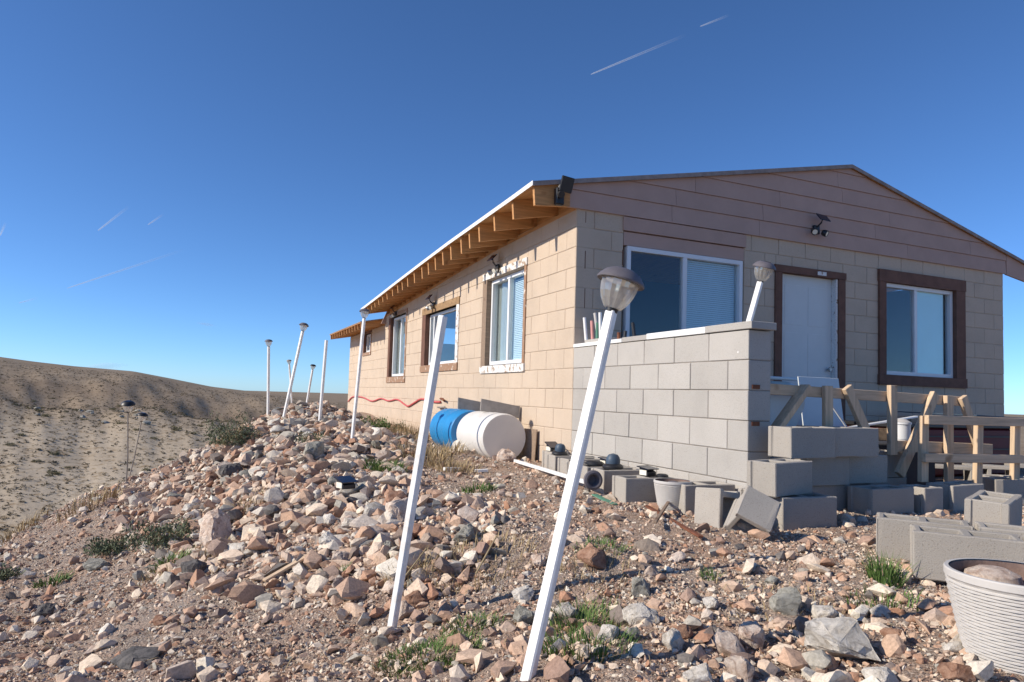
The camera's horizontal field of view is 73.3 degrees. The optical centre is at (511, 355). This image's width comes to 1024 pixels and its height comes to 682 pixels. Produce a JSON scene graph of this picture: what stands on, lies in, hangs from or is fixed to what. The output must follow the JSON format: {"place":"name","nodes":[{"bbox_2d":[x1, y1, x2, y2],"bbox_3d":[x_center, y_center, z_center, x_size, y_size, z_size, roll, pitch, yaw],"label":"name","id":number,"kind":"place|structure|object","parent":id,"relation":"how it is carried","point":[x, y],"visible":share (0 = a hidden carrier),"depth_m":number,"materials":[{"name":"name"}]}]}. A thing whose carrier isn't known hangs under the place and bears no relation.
{"place":"outdoors","nodes":[
{"label":"outdoors","id":0,"kind":"place"},
{"bbox_2d":[458,397,480,410],"bbox_3d":[-0.466,0.627,8.552,0.417,0.209,0.045,2,-3,-9],"label":"concrete slab","id":1,"kind":"object","parent":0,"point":[466,404],"depth_m":8.52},
{"bbox_2d":[480,399,519,417],"bbox_3d":[-0.137,0.602,7.861,0.456,0.214,0.047,2,-3,-9],"label":"concrete slab","id":2,"kind":"object","parent":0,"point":[495,406],"depth_m":7.84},
{"bbox_2d":[0,404,1023,681],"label":"ground","id":3,"kind":"structure","parent":0,"point":[910,672],"depth_m":3.13,"materials":[{"name":"soil"}]},
{"bbox_2d":[0,506,52,544],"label":"dry grass","id":4,"kind":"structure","parent":3,"relation":"on","point":[19,530],"depth_m":6.64,"materials":[{"name":"plant"}]},
{"bbox_2d":[28,571,74,588],"bbox_3d":[-3.127,1.520,4.667,0.292,0.110,0.250,3,-4,-23],"label":"grass tuft","id":5,"kind":"object","parent":3,"relation":"on","point":[41,583],"visible":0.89,"depth_m":4.67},
{"bbox_2d":[56,481,127,522],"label":"dry grass","id":6,"kind":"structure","parent":3,"relation":"on","point":[91,500],"depth_m":6.48,"materials":[{"name":"plant"}]},
{"bbox_2d":[83,558,108,571],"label":"rock","id":7,"kind":"object","parent":3,"relation":"on","point":[92,564],"visible":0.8,"depth_m":4.75,"materials":[{"name":"grey stone"}]},
{"bbox_2d":[83,534,133,556],"bbox_3d":[-2.963,1.390,5.046,0.372,0.157,0.358,3,-4,-23],"label":"shrub","id":8,"kind":"object","parent":3,"relation":"on","point":[106,547],"visible":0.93,"depth_m":5.02,"materials":[{"name":"green plant"}]},
{"bbox_2d":[110,646,160,669],"bbox_3d":[-1.492,1.203,2.722,0.222,0.072,0.147,1,-3,19],"label":"rock","id":9,"kind":"object","parent":3,"relation":"on","point":[126,659],"visible":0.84,"depth_m":2.70,"materials":[{"name":"grey stone"}]},
{"bbox_2d":[120,514,195,554],"bbox_3d":[-2.467,1.252,4.880,0.605,0.215,0.613,0,-4,29],"label":"shrub","id":10,"kind":"object","parent":3,"relation":"on","point":[166,528],"visible":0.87,"depth_m":4.79,"materials":[{"name":"green plant"}]},
{"bbox_2d":[180,559,206,572],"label":"rock","id":11,"kind":"object","parent":3,"relation":"on","point":[193,565],"visible":0.48,"depth_m":3.90,"materials":[{"name":"grey stone"}]},
{"bbox_2d":[199,508,232,546],"bbox_3d":[-1.950,1.175,4.535,0.209,0.314,0.316,-7,6,-23],"label":"rock","id":12,"kind":"object","parent":3,"relation":"on","point":[214,523],"visible":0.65,"depth_m":4.50,"materials":[{"name":"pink stone"}]},
{"bbox_2d":[218,462,242,476],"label":"rock","id":13,"kind":"object","parent":3,"relation":"on","point":[226,469],"visible":0.81,"depth_m":6.14,"materials":[{"name":"grey stone"}]},
{"bbox_2d":[201,409,261,445],"bbox_3d":[-2.940,0.759,7.159,0.710,0.398,0.704,1,-3,9],"label":"shrub","id":14,"kind":"object","parent":3,"relation":"on","point":[229,435],"visible":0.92,"depth_m":7.08,"materials":[{"name":"green plant"}]},
{"bbox_2d":[265,339,272,414],"bbox_3d":[-3.018,0.386,8.479,0.114,1.180,0.113,3,-4,-23],"label":"solar lamp","id":15,"kind":"object","parent":3,"relation":"on","point":[268,377],"visible":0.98,"depth_m":8.49,"materials":[{"name":"white plastic"}]},
{"bbox_2d":[282,323,308,416],"bbox_3d":[-2.552,0.261,8.089,0.114,1.328,0.316,0,-4,30],"label":"solar lamp","id":16,"kind":"object","parent":3,"relation":"on","point":[294,369],"visible":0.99,"depth_m":8.09,"materials":[{"name":"white plastic"}]},
{"bbox_2d":[303,441,323,458],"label":"rock","id":17,"kind":"object","parent":3,"relation":"on","point":[314,448],"visible":0.66,"depth_m":6.10,"materials":[{"name":"grey stone"}]},
{"bbox_2d":[318,340,327,420],"bbox_3d":[-2.150,0.393,7.799,0.035,1.141,0.121,5,-5,-43],"label":"white pole","id":18,"kind":"object","parent":3,"relation":"on","point":[323,380],"visible":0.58,"depth_m":7.79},
{"bbox_2d":[334,475,358,489],"bbox_3d":[-1.168,0.893,4.847,0.118,0.081,0.130,-2,-5,45],"label":"sensor light","id":19,"kind":"object","parent":3,"relation":"on","point":[346,482],"visible":1,"depth_m":4.82,"materials":[{"name":"black plastic"}]},
{"bbox_2d":[350,308,369,437],"bbox_3d":[-1.592,0.220,7.115,0.114,1.440,0.244,0,-4,27],"label":"solar lamp","id":20,"kind":"object","parent":3,"relation":"on","point":[364,310],"visible":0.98,"depth_m":7.08,"materials":[{"name":"white plastic"}]},
{"bbox_2d":[361,456,409,472],"bbox_3d":[-1.113,0.943,5.899,0.558,0.178,0.548,3,-4,-23],"label":"grass patch","id":21,"kind":"object","parent":3,"relation":"on","point":[376,466],"visible":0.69,"depth_m":5.88,"materials":[{"name":"plant"}]},
{"bbox_2d":[385,497,407,521],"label":"rock","id":22,"kind":"object","parent":3,"relation":"on","point":[397,509],"visible":0.54,"depth_m":4.05,"materials":[{"name":"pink stone"}]},
{"bbox_2d":[398,600,415,619],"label":"rock","id":23,"kind":"object","parent":3,"relation":"on","point":[406,609],"visible":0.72,"depth_m":2.90,"materials":[{"name":"beige stone"}]},
{"bbox_2d":[373,546,441,588],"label":"dry grass","id":24,"kind":"structure","parent":3,"relation":"on","point":[409,567],"depth_m":3.23,"materials":[{"name":"plant"}]},
{"bbox_2d":[405,590,424,607],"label":"rock","id":25,"kind":"object","parent":3,"relation":"on","point":[414,598],"visible":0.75,"depth_m":3.00,"materials":[{"name":"orange stone"}]},
{"bbox_2d":[387,315,447,627],"bbox_3d":[-0.409,0.605,2.820,0.239,1.553,0.039,1,-3,8],"label":"white pole","id":26,"kind":"object","parent":3,"relation":"on","point":[417,473],"visible":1,"depth_m":2.81,"materials":[{"name":"metal"}]},
{"bbox_2d":[386,437,459,465],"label":"dry grass","id":27,"kind":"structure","parent":3,"relation":"on","point":[430,456],"depth_m":7.00,"materials":[{"name":"plant"}]},
{"bbox_2d":[364,625,488,678],"bbox_3d":[-0.279,1.027,2.357,0.426,0.137,0.438,3,-4,-23],"label":"grass patch","id":28,"kind":"object","parent":3,"relation":"on","point":[418,649],"visible":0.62,"depth_m":2.38,"materials":[{"name":"plant"}]},
{"bbox_2d":[429,408,473,447],"bbox_3d":[-0.659,0.929,8.575,0.530,0.530,0.883,3,-4,-23],"label":"barrel","id":29,"kind":"object","parent":3,"relation":"on","point":[444,423],"visible":0.42,"depth_m":8.36,"materials":[{"name":"blue plastic"}]},
{"bbox_2d":[423,455,481,474],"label":"dry grass","id":30,"kind":"structure","parent":3,"relation":"on","point":[463,465],"depth_m":6.49,"materials":[{"name":"plant"}]},
{"bbox_2d":[454,523,475,541],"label":"rock","id":31,"kind":"object","parent":3,"relation":"on","point":[464,533],"visible":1,"depth_m":3.56,"materials":[{"name":"grey stone"}]},
{"bbox_2d":[429,610,507,637],"bbox_3d":[-0.153,1.028,2.622,0.304,0.114,0.308,3,-4,-23],"label":"grass patch","id":32,"kind":"object","parent":3,"relation":"on","point":[467,627],"visible":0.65,"depth_m":2.63,"materials":[{"name":"plant"}]},
{"bbox_2d":[457,505,479,522],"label":"rock","id":33,"kind":"object","parent":3,"relation":"on","point":[470,514],"visible":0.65,"depth_m":3.96,"materials":[{"name":"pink stone"}]},
{"bbox_2d":[460,481,499,492],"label":"grass tuft","id":34,"kind":"object","parent":3,"relation":"on","point":[482,487],"visible":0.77,"depth_m":5.21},
{"bbox_2d":[419,526,541,593],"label":"dry grass","id":35,"kind":"structure","parent":3,"relation":"on","point":[476,537],"depth_m":3.32,"materials":[{"name":"plant"}]},
{"bbox_2d":[456,411,525,458],"bbox_3d":[-0.250,0.900,7.780,0.530,0.530,0.868,3,-4,-23],"label":"barrel","id":36,"kind":"object","parent":3,"relation":"on","point":[487,434],"visible":0.76,"depth_m":7.43,"materials":[{"name":"white plastic"}]},
{"bbox_2d":[0,416,994,681],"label":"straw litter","id":37,"kind":"object","parent":3,"relation":"on","point":[436,582],"visible":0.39,"depth_m":2.90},
{"bbox_2d":[0,400,1023,681],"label":"rubble","id":38,"kind":"object","parent":3,"relation":"on","point":[344,458],"visible":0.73,"depth_m":3.36,"materials":[{"name":"stone"}]},
{"bbox_2d":[512,585,533,601],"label":"rock","id":39,"kind":"object","parent":3,"relation":"on","point":[525,592],"visible":0.88,"depth_m":2.85,"materials":[{"name":"grey stone"}]},
{"bbox_2d":[513,605,534,623],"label":"rock","id":40,"kind":"object","parent":3,"relation":"on","point":[523,614],"visible":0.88,"depth_m":2.58,"materials":[{"name":"grey stone"}]},
{"bbox_2d":[522,428,536,460],"bbox_3d":[0.191,0.976,7.485,0.031,0.360,0.222,4,-4,-38],"label":"brown board","id":41,"kind":"object","parent":3,"relation":"on","point":[529,450],"visible":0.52,"depth_m":7.47,"materials":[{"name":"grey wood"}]},
{"bbox_2d":[514,459,602,489],"bbox_3d":[0.289,0.960,6.010,0.148,0.149,2.060,3,-3,-18],"label":"solar lamp","id":42,"kind":"object","parent":3,"relation":"on","point":[592,480],"visible":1,"depth_m":5.08,"materials":[{"name":"plastic"}]},
{"bbox_2d":[553,602,577,619],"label":"rock","id":43,"kind":"object","parent":3,"relation":"on","point":[571,608],"visible":0.72,"depth_m":2.63,"materials":[{"name":"grey stone"}]},
{"bbox_2d":[546,454,593,470],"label":"concrete block","id":44,"kind":"object","parent":3,"relation":"on","point":[551,461],"depth_m":6.28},
{"bbox_2d":[520,266,643,680],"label":"solar lamp","id":45,"kind":"object","parent":3,"relation":"on","point":[618,277],"visible":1,"depth_m":2.13,"materials":[{"name":"white plastic"}]},
{"bbox_2d":[526,617,648,665],"bbox_3d":[0.233,0.912,2.173,0.427,0.129,0.446,3,-4,-23],"label":"grass patch","id":46,"kind":"object","parent":3,"relation":"on","point":[585,637],"visible":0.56,"depth_m":2.15,"materials":[{"name":"plant"}]},
{"bbox_2d":[548,595,628,633],"bbox_3d":[0.264,0.962,2.578,0.419,0.118,0.451,3,-4,-23],"label":"grass patch","id":47,"kind":"object","parent":3,"relation":"on","point":[582,615],"visible":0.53,"depth_m":2.60,"materials":[{"name":"plant"}]},
{"bbox_2d":[577,546,605,568],"bbox_3d":[0.360,0.932,3.162,0.113,0.105,0.169,4,-4,-30],"label":"rock","id":48,"kind":"object","parent":3,"relation":"on","point":[592,556],"visible":0.86,"depth_m":3.11,"materials":[{"name":"orange stone"}]},
{"bbox_2d":[539,547,645,602],"bbox_3d":[0.346,0.958,3.015,0.498,0.167,0.511,3,-4,-23],"label":"plant","id":49,"kind":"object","parent":3,"relation":"on","point":[561,565],"depth_m":3.03,"materials":[{"name":"plant"}]},
{"bbox_2d":[570,533,632,555],"bbox_3d":[0.428,0.930,3.343,0.312,0.078,0.310,5,-5,-44],"label":"grass tuft","id":50,"kind":"object","parent":3,"relation":"on","point":[604,541],"visible":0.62,"depth_m":3.38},
{"bbox_2d":[597,624,618,643],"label":"rock","id":51,"kind":"object","parent":3,"relation":"on","point":[604,629],"visible":0.71,"depth_m":2.23,"materials":[{"name":"grey stone"}]},
{"bbox_2d":[591,467,638,493],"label":"concrete block","id":52,"kind":"object","parent":3,"relation":"on","point":[606,485],"depth_m":5.17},
{"bbox_2d":[602,453,623,468],"bbox_3d":[0.778,0.809,5.300,0.162,0.115,0.162,3,-4,-23],"label":"lamp head","id":53,"kind":"object","parent":52,"relation":"on","point":[612,460],"visible":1,"depth_m":5.25},
{"bbox_2d":[622,602,659,625],"bbox_3d":[0.473,0.943,2.495,0.131,0.079,0.118,3,-5,44],"label":"rock","id":54,"kind":"object","parent":3,"relation":"on","point":[635,613],"visible":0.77,"depth_m":2.47,"materials":[{"name":"grey stone"}]},
{"bbox_2d":[631,577,650,597],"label":"rock","id":55,"kind":"object","parent":3,"relation":"on","point":[640,585],"visible":0.76,"depth_m":2.81,"materials":[{"name":"grey stone"}]},
{"bbox_2d":[612,475,672,502],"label":"concrete block","id":56,"kind":"object","parent":3,"relation":"on","point":[629,488],"depth_m":4.76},
{"bbox_2d":[654,478,691,510],"bbox_3d":[1.070,0.932,4.592,0.250,0.200,0.250,3,-4,-23],"label":"planter","id":57,"kind":"object","parent":3,"relation":"on","point":[665,490],"visible":0.62,"depth_m":4.50,"materials":[{"name":"beige plastic"}]},
{"bbox_2d":[662,628,683,651],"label":"rock","id":58,"kind":"object","parent":3,"relation":"on","point":[671,638],"visible":0.91,"depth_m":2.18,"materials":[{"name":"grey stone"}]},
{"bbox_2d":[571,321,776,490],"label":"block wall","id":59,"kind":"structure","parent":3,"relation":"on","point":[691,404],"depth_m":5.16,"materials":[{"name":"grey concrete"}]},
{"bbox_2d":[737,260,775,352],"bbox_3d":[1.677,-0.330,4.694,0.266,0.658,0.152,3,-4,-23],"label":"solar lamp","id":60,"kind":"object","parent":59,"relation":"on","point":[763,265],"visible":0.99,"depth_m":4.71,"materials":[{"name":"white plastic"}]},
{"bbox_2d":[330,164,1023,460],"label":"house","id":61,"kind":"structure","parent":3,"relation":"on","point":[690,249],"depth_m":8.35,"materials":[{"name":"beige paint"}]},
{"bbox_2d":[386,308,407,382],"bbox_3d":[-2.189,-0.165,13.522,0.185,1.390,1.475,3,-4,-23],"label":"window","id":62,"kind":"structure","parent":61,"relation":"in","point":[397,334],"depth_m":13.94,"materials":[{"name":"white plastic"}]},
{"bbox_2d":[420,296,459,371],"bbox_3d":[-1.113,-0.291,10.989,0.152,1.085,1.965,3,-4,-23],"label":"window","id":63,"kind":"structure","parent":61,"relation":"in","point":[429,322],"depth_m":11.45,"materials":[{"name":"white plastic"}]},
{"bbox_2d":[479,257,527,373],"bbox_3d":[-0.049,-0.446,8.580,0.187,1.320,1.420,3,-4,-23],"label":"window","id":64,"kind":"structure","parent":61,"relation":"in","point":[499,303],"depth_m":8.80,"materials":[{"name":"white plastic"}]},
{"bbox_2d":[554,175,574,205],"bbox_3d":[0.509,-1.609,6.728,0.166,0.273,0.134,3,-4,-23],"label":"security light","id":65,"kind":"object","parent":61,"relation":"attached to","point":[566,184],"visible":1,"depth_m":6.70,"materials":[{"name":"black plastic"}]},
{"bbox_2d":[622,216,745,337],"bbox_3d":[1.841,-0.642,7.428,1.611,1.504,0.140,3,-4,-23],"label":"window","id":66,"kind":"structure","parent":61,"relation":"in","point":[686,243],"depth_m":7.50,"materials":[{"name":"white plastic"}]},
{"bbox_2d":[773,264,846,425],"bbox_3d":[3.468,0.088,8.083,1.120,2.220,0.128,3,-4,-23],"label":"door","id":67,"kind":"structure","parent":61,"relation":"in","point":[810,304],"depth_m":8.15,"materials":[{"name":"white paint"}]},
{"bbox_2d":[877,269,967,388],"bbox_3d":[5.259,-0.321,8.870,1.635,1.435,0.140,3,-4,-23],"label":"window","id":68,"kind":"structure","parent":61,"relation":"in","point":[927,292],"depth_m":8.96,"materials":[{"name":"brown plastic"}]},
{"bbox_2d":[682,663,711,681],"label":"rock","id":69,"kind":"object","parent":3,"relation":"on","point":[700,673],"visible":0.99,"depth_m":1.92,"materials":[{"name":"grey stone"}]},
{"bbox_2d":[678,481,734,514],"bbox_3d":[1.259,0.944,4.575,0.400,0.197,0.196,3,-4,-21],"label":"concrete block","id":70,"kind":"object","parent":3,"relation":"on","point":[687,499],"depth_m":4.45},
{"bbox_2d":[694,487,739,527],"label":"concrete block","id":71,"kind":"object","parent":3,"relation":"on","point":[713,506],"depth_m":3.88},
{"bbox_2d":[713,630,745,655],"bbox_3d":[0.686,0.920,2.175,0.100,0.085,0.140,2,-3,-12],"label":"rock","id":72,"kind":"object","parent":3,"relation":"on","point":[727,643],"visible":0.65,"depth_m":2.15,"materials":[{"name":"beige stone"}]},
{"bbox_2d":[724,655,754,681],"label":"rock","id":73,"kind":"object","parent":3,"relation":"on","point":[743,668],"visible":0.86,"depth_m":1.96,"materials":[{"name":"beige stone"}]},
{"bbox_2d":[738,620,764,649],"bbox_3d":[0.780,0.916,2.238,0.085,0.088,0.136,1,-4,33],"label":"rock","id":74,"kind":"object","parent":3,"relation":"on","point":[751,634],"visible":0.91,"depth_m":2.20,"materials":[{"name":"pink stone"}]},
{"bbox_2d":[723,485,780,533],"bbox_3d":[1.285,0.856,3.685,0.197,0.197,0.197,29,-36,13],"label":"concrete block","id":75,"kind":"object","parent":3,"relation":"on","point":[756,509],"depth_m":3.62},
{"bbox_2d":[692,575,846,630],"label":"dry grass","id":76,"kind":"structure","parent":3,"relation":"on","point":[808,589],"depth_m":2.62,"materials":[{"name":"plant"}]},
{"bbox_2d":[769,587,801,615],"bbox_3d":[1.004,0.903,2.532,0.114,0.116,0.116,1,-3,6],"label":"rock","id":77,"kind":"object","parent":3,"relation":"on","point":[785,600],"visible":0.9,"depth_m":2.48,"materials":[{"name":"grey stone"}]},
{"bbox_2d":[770,376,804,458],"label":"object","id":78,"kind":"object","parent":3,"relation":"on","point":[778,403],"visible":0.21,"depth_m":4.97,"materials":[{"name":"grey concrete"}]},
{"bbox_2d":[771,492,836,530],"bbox_3d":[1.700,0.925,4.089,0.398,0.197,0.197,3,-3,-19],"label":"concrete block","id":79,"kind":"object","parent":3,"relation":"on","point":[812,510],"depth_m":4.00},
{"bbox_2d":[747,458,811,497],"bbox_3d":[1.608,0.728,4.133,0.400,0.197,0.197,4,-4,-37],"label":"concrete block","id":80,"kind":"object","parent":79,"relation":"on","point":[780,477],"depth_m":4.04,"materials":[{"name":"concrete"}]},
{"bbox_2d":[797,376,843,426],"bbox_3d":[3.084,0.590,6.835,0.580,0.751,0.151,3,-4,-23],"label":"white board","id":81,"kind":"object","parent":3,"relation":"on","point":[811,414],"visible":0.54,"depth_m":6.84,"materials":[{"name":"paint"}]},
{"bbox_2d":[810,604,837,617],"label":"rock","id":82,"kind":"object","parent":3,"relation":"on","point":[827,611],"visible":0.78,"depth_m":2.44,"materials":[{"name":"grey stone"}]},
{"bbox_2d":[812,485,849,509],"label":"concrete block","id":83,"kind":"object","parent":3,"relation":"on","point":[839,492],"depth_m":4.66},
{"bbox_2d":[787,457,849,485],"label":"concrete block","id":84,"kind":"object","parent":83,"relation":"on","point":[830,471],"depth_m":4.60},
{"bbox_2d":[768,426,835,458],"bbox_3d":[1.880,0.560,4.467,0.400,0.197,0.196,3,-4,-25],"label":"concrete block","id":85,"kind":"object","parent":84,"relation":"on","point":[799,442],"depth_m":4.38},
{"bbox_2d":[813,426,878,456],"bbox_3d":[2.282,0.586,4.712,0.400,0.197,0.197,3,-4,-21],"label":"concrete block","id":86,"kind":"object","parent":84,"relation":"on","point":[857,441],"depth_m":4.62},
{"bbox_2d":[850,455,886,483],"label":"concrete block","id":87,"kind":"object","parent":83,"relation":"on","point":[864,470],"depth_m":4.80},
{"bbox_2d":[804,617,880,660],"bbox_3d":[1.015,0.881,2.127,0.211,0.141,0.197,0,-4,22],"label":"rock","id":88,"kind":"object","parent":3,"relation":"on","point":[846,637],"visible":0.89,"depth_m":2.09,"materials":[{"name":"grey stone"}]},
{"bbox_2d":[861,666,898,681],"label":"rock","id":89,"kind":"object","parent":3,"relation":"on","point":[883,674],"visible":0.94,"depth_m":1.91,"materials":[{"name":"grey stone"}]},
{"bbox_2d":[847,484,913,516],"bbox_3d":[2.479,0.979,4.629,0.398,0.197,0.197,3,-4,-23],"label":"concrete block","id":90,"kind":"object","parent":3,"relation":"on","point":[883,498],"depth_m":4.56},
{"bbox_2d":[770,383,992,480],"bbox_3d":[2.764,0.638,5.123,2.594,0.840,0.104,3,-4,-23],"label":"timber railing","id":91,"kind":"object","parent":3,"relation":"on","point":[892,396],"visible":0.63,"depth_m":5.15,"materials":[{"name":"brown wood"}]},
{"bbox_2d":[839,582,924,611],"bbox_3d":[1.423,0.933,2.653,0.338,0.092,0.297,3,-4,-23],"label":"grass tuft","id":92,"kind":"object","parent":3,"relation":"on","point":[887,600],"visible":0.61,"depth_m":2.64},
{"bbox_2d":[845,546,923,587],"bbox_3d":[1.562,0.895,2.905,0.336,0.151,0.320,0,-4,27],"label":"grass tuft","id":93,"kind":"object","parent":3,"relation":"on","point":[876,575],"visible":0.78,"depth_m":2.87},
{"bbox_2d":[899,484,942,514],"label":"concrete block","id":94,"kind":"object","parent":3,"relation":"on","point":[927,499],"depth_m":4.66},
{"bbox_2d":[876,512,973,560],"bbox_3d":[1.992,0.890,3.339,0.400,0.197,0.197,0,-4,29],"label":"concrete block","id":95,"kind":"object","parent":3,"relation":"on","point":[892,532],"depth_m":3.32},
{"bbox_2d":[935,464,971,481],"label":"concrete block","id":96,"kind":"object","parent":3,"relation":"on","point":[967,469],"depth_m":6.47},
{"bbox_2d":[926,481,983,510],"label":"concrete block","id":97,"kind":"object","parent":3,"relation":"on","point":[956,494],"depth_m":4.86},
{"bbox_2d":[937,662,975,681],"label":"rock","id":98,"kind":"object","parent":3,"relation":"on","point":[952,671],"visible":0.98,"depth_m":1.87,"materials":[{"name":"orange stone"}]},
{"bbox_2d":[910,524,1023,581],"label":"concrete block","id":99,"kind":"object","parent":3,"relation":"on","point":[933,549],"depth_m":2.85,"materials":[{"name":"concrete"}]},
{"bbox_2d":[917,415,1023,483],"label":"timber barrier","id":100,"kind":"object","parent":3,"relation":"on","point":[977,458],"visible":0.82,"depth_m":5.20,"materials":[{"name":"brown wood"}]},
{"bbox_2d":[943,558,1023,675],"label":"planter","id":101,"kind":"object","parent":3,"relation":"on","point":[989,616],"visible":0.94,"depth_m":1.97,"materials":[{"name":"beige plastic"}]},
{"bbox_2d":[963,564,1023,585],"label":"round stone","id":102,"kind":"object","parent":101,"relation":"on","point":[997,573],"visible":0.47,"depth_m":2.11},
{"bbox_2d":[962,463,1009,479],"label":"concrete block","id":103,"kind":"object","parent":3,"relation":"on","point":[987,468],"depth_m":6.61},
{"bbox_2d":[964,490,1022,526],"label":"concrete block","id":104,"kind":"object","parent":3,"relation":"on","point":[991,507],"depth_m":3.74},
{"bbox_2d":[974,521,1023,540],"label":"concrete block","id":105,"kind":"object","parent":3,"relation":"on","point":[999,528],"depth_m":3.20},
{"bbox_2d":[982,477,1023,503],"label":"concrete block","id":106,"kind":"object","parent":3,"relation":"on","point":[1001,485],"depth_m":5.34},
{"bbox_2d":[0,357,1023,539],"bbox_3d":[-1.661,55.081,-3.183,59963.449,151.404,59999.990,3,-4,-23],"label":"hills","id":107,"kind":"structure","parent":0,"point":[118,453],"depth_m":90.07,"materials":[{"name":"soil"}]},
{"bbox_2d":[0,361,346,539],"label":"scrub","id":108,"kind":"object","parent":107,"relation":"on","point":[48,451],"visible":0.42,"depth_m":97.50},
{"bbox_2d":[0,0,1023,414],"label":"sky","id":109,"kind":"structure","parent":0,"point":[186,186],"materials":[{"name":"blue"}]},
{"bbox_2d":[879,450,905,477],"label":"concrete block","id":110,"kind":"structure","parent":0,"point":[892,461],"depth_m":5.26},
{"bbox_2d":[879,441,934,484],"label":"plinth","id":111,"kind":"structure","parent":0,"point":[911,475],"depth_m":5.94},
{"bbox_2d":[898,419,911,440],"bbox_3d":[3.290,0.637,5.816,0.156,0.212,0.156,3,-4,-23],"label":"bucket","id":112,"kind":"object","parent":111,"relation":"on","point":[904,429],"visible":0.57,"depth_m":5.75,"materials":[{"name":"white plastic"}]},
{"bbox_2d":[844,420,1009,475],"bbox_3d":[4.352,0.971,7.297,1.890,0.520,0.740,3,-4,-23],"label":"tool chest","id":113,"kind":"object","parent":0,"point":[998,437],"visible":0.1,"depth_m":7.08,"materials":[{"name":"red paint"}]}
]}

